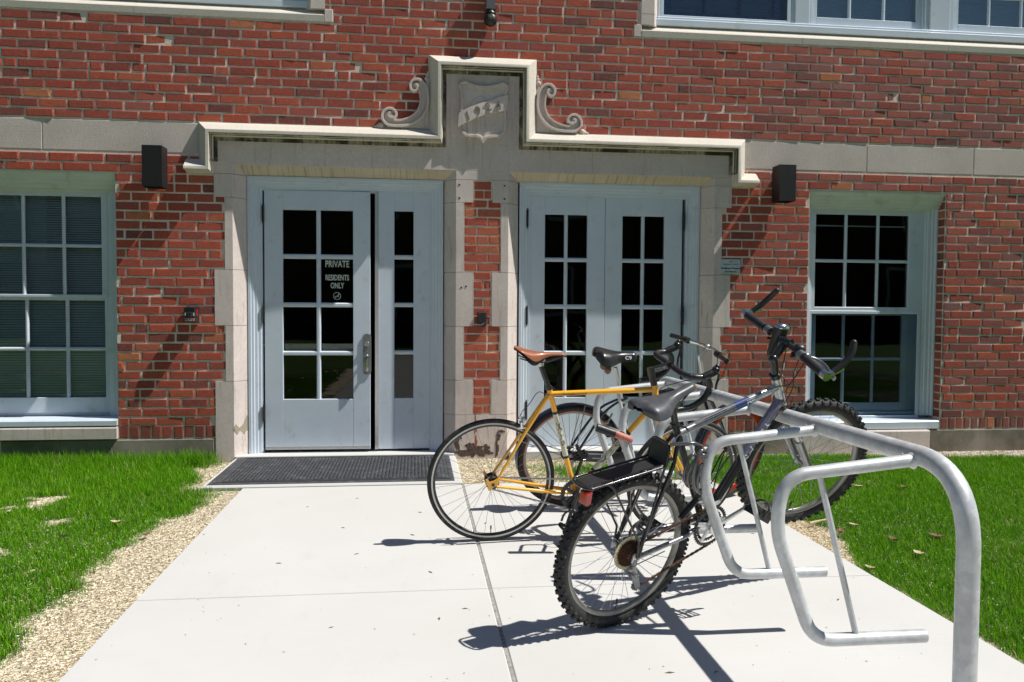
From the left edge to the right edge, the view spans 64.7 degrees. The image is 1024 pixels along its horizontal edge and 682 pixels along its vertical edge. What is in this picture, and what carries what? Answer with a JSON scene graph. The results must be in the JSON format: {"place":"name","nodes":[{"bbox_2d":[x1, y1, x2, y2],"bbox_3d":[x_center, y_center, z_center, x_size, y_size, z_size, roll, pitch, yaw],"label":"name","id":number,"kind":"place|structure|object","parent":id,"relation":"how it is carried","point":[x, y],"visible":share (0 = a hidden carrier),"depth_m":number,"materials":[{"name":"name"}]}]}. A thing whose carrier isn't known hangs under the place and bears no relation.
{"place":"outdoors","nodes":[
{"label":"outdoors","id":0,"kind":"place"},
{"bbox_2d":[0,445,1023,680],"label":"grass","id":1,"kind":"structure","parent":0,"point":[130,477],"depth_m":4.95,"materials":[{"name":"green plant"}]},
{"bbox_2d":[0,450,1023,681],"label":"gravel","id":2,"kind":"structure","parent":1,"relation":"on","point":[81,615],"depth_m":3.88,"materials":[{"name":"beige gravel"}]},
{"bbox_2d":[809,519,826,523],"bbox_3d":[1.827,1.071,4.814,0.160,0.022,0.021,-1,3,-26],"label":"twig","id":3,"kind":"object","parent":2,"relation":"on","point":[815,521],"visible":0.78,"depth_m":4.81,"materials":[{"name":"beige wood"}]},
{"bbox_2d":[928,532,949,537],"bbox_3d":[2.377,1.086,4.505,0.060,0.018,0.104,-1,3,-21],"label":"leaf","id":4,"kind":"object","parent":1,"relation":"on","point":[936,535],"visible":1,"depth_m":4.52,"materials":[{"name":"beige plant"}]},
{"bbox_2d":[58,480,1023,681],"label":"concrete path","id":5,"kind":"structure","parent":0,"point":[398,596],"depth_m":3.42,"materials":[{"name":"grey concrete"}]},
{"bbox_2d":[462,484,515,681],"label":"path joint","id":6,"kind":"object","parent":5,"relation":"on","point":[497,620],"visible":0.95,"depth_m":3.48,"materials":[{"name":"grey concrete"}]},
{"bbox_2d":[427,339,736,540],"bbox_3d":[0.424,0.557,4.422,1.771,1.088,0.467,0,11,-9],"label":"road bike","id":7,"kind":"object","parent":5,"relation":"on","point":[492,479],"visible":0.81,"depth_m":4.36,"materials":[{"name":"metal"}]},
{"bbox_2d":[595,424,632,442],"bbox_3d":[0.515,0.469,4.186,0.196,0.101,0.167,0,2,-7],"label":"shackle lock","id":8,"kind":"object","parent":7,"relation":"attached to","point":[611,432],"visible":1,"depth_m":4.11,"materials":[{"name":"black plastic"}]},
{"bbox_2d":[515,333,764,504],"bbox_3d":[0.900,0.539,5.180,1.772,1.084,0.598,0,16,-12],"label":"cruiser bike","id":9,"kind":"object","parent":5,"relation":"on","point":[607,359],"visible":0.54,"depth_m":5.09,"materials":[{"name":"black metal"}]},
{"bbox_2d":[553,288,867,627],"bbox_3d":[0.925,0.484,3.367,1.688,1.356,0.631,-1,16,-32],"label":"mountain bike","id":10,"kind":"object","parent":5,"relation":"on","point":[618,480],"visible":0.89,"depth_m":3.23,"materials":[{"name":"metal"}]},
{"bbox_2d":[670,441,707,520],"bbox_3d":[0.690,0.542,3.117,0.187,0.321,0.109,-1,3,-29],"label":"cable lock","id":11,"kind":"object","parent":10,"relation":"hanging from","point":[695,468],"visible":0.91,"depth_m":3.09,"materials":[{"name":"black plastic"}]},
{"bbox_2d":[593,376,980,681],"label":"bike rack","id":12,"kind":"object","parent":5,"relation":"on","point":[946,472],"visible":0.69,"depth_m":2.51,"materials":[{"name":"metal"}]},
{"label":"ground","id":13,"kind":"structure","parent":0,"visible":0},
{"bbox_2d":[200,456,461,491],"bbox_3d":[-1.326,1.040,6.268,1.822,0.093,1.072,0,2,-7],"label":"concrete doorstep","id":14,"kind":"structure","parent":13,"relation":"on","point":[457,476],"depth_m":5.76,"materials":[{"name":"concrete"}]},
{"bbox_2d":[207,455,454,484],"bbox_3d":[-1.340,0.986,6.290,1.737,0.014,1.040,0,2,-7],"label":"door mat","id":15,"kind":"object","parent":14,"relation":"on","point":[310,470],"depth_m":6.17,"materials":[{"name":"rubber"}]},
{"bbox_2d":[0,0,1023,462],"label":"brick building","id":16,"kind":"structure","parent":13,"relation":"on","point":[348,224],"depth_m":6.91,"materials":[{"name":"brick"}]},
{"bbox_2d":[0,169,118,439],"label":"window","id":17,"kind":"structure","parent":16,"relation":"in","point":[47,411],"depth_m":6.64,"materials":[{"name":"white paint"}]},
{"bbox_2d":[141,145,167,188],"bbox_3d":[-2.825,-1.374,6.416,0.150,0.320,0.198,0,2,-7],"label":"wall lamp","id":18,"kind":"object","parent":16,"relation":"attached to","point":[154,168],"visible":1,"depth_m":6.32,"materials":[{"name":"brown metal"}]},
{"bbox_2d":[184,307,198,321],"bbox_3d":[-2.588,-0.214,6.527,0.098,0.127,0.116,0,2,-7],"label":"key box","id":19,"kind":"object","parent":16,"relation":"attached to","point":[191,314],"visible":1,"depth_m":6.48,"materials":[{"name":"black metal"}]},
{"bbox_2d":[187,312,191,317],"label":"door cover","id":20,"kind":"structure","parent":19,"relation":"in","point":[189,314],"depth_m":6.47,"materials":[{"name":"black plastic"}]},
{"bbox_2d":[127,0,306,8],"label":"window","id":21,"kind":"structure","parent":16,"relation":"in","point":[293,4],"depth_m":6.60,"materials":[{"name":"white paint"}]},
{"bbox_2d":[262,190,370,449],"bbox_3d":[-1.645,-0.170,6.852,0.899,2.180,0.188,0,2,-7],"label":"entrance door","id":22,"kind":"structure","parent":16,"relation":"in","point":[319,423],"depth_m":6.83,"materials":[{"name":"white paint"}]},
{"bbox_2d":[477,312,485,325],"bbox_3d":[-0.261,-0.188,6.851,0.087,0.118,0.033,0,2,-7],"label":"card reader","id":23,"kind":"object","parent":16,"relation":"attached to","point":[481,316],"visible":1,"depth_m":6.84,"materials":[{"name":"black plastic"}]},
{"bbox_2d":[484,0,496,26],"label":"security camera","id":24,"kind":"object","parent":16,"relation":"attached to","point":[490,18],"visible":1,"depth_m":6.68,"materials":[{"name":"grey plastic"}]},
{"bbox_2d":[525,196,604,445],"bbox_3d":[0.461,-0.168,7.089,0.701,2.183,0.073,0,2,-7],"label":"entrance door","id":25,"kind":"structure","parent":16,"relation":"in","point":[593,208],"depth_m":7.08,"materials":[{"name":"white paint"}]},
{"bbox_2d":[603,198,684,444],"bbox_3d":[1.166,-0.167,7.173,0.711,2.183,0.073,0,2,-7],"label":"entrance door","id":26,"kind":"structure","parent":16,"relation":"in","point":[670,210],"depth_m":7.16,"materials":[{"name":"white paint"}]},
{"bbox_2d":[721,259,739,273],"bbox_3d":[1.917,-0.653,7.092,0.178,0.126,0.006,0,2,-7],"label":"notice plate","id":27,"kind":"object","parent":16,"relation":"attached to","point":[730,266],"visible":1,"depth_m":7.09,"materials":[{"name":"white metal"}]},
{"bbox_2d":[772,164,795,202],"bbox_3d":[2.353,-1.361,7.031,0.148,0.309,0.198,0,2,-7],"label":"wall lamp","id":28,"kind":"object","parent":16,"relation":"attached to","point":[783,183],"visible":1,"depth_m":6.94,"materials":[{"name":"brown metal"}]},
{"bbox_2d":[656,0,1023,43],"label":"window","id":29,"kind":"structure","parent":16,"relation":"in","point":[990,21],"depth_m":7.30,"materials":[{"name":"white paint"}]},
{"bbox_2d":[802,190,945,454],"bbox_3d":[3.239,-0.127,7.386,1.348,2.433,0.312,0,2,-7],"label":"window","id":30,"kind":"structure","parent":16,"relation":"in","point":[916,358],"depth_m":7.44,"materials":[{"name":"white paint"}]}
]}

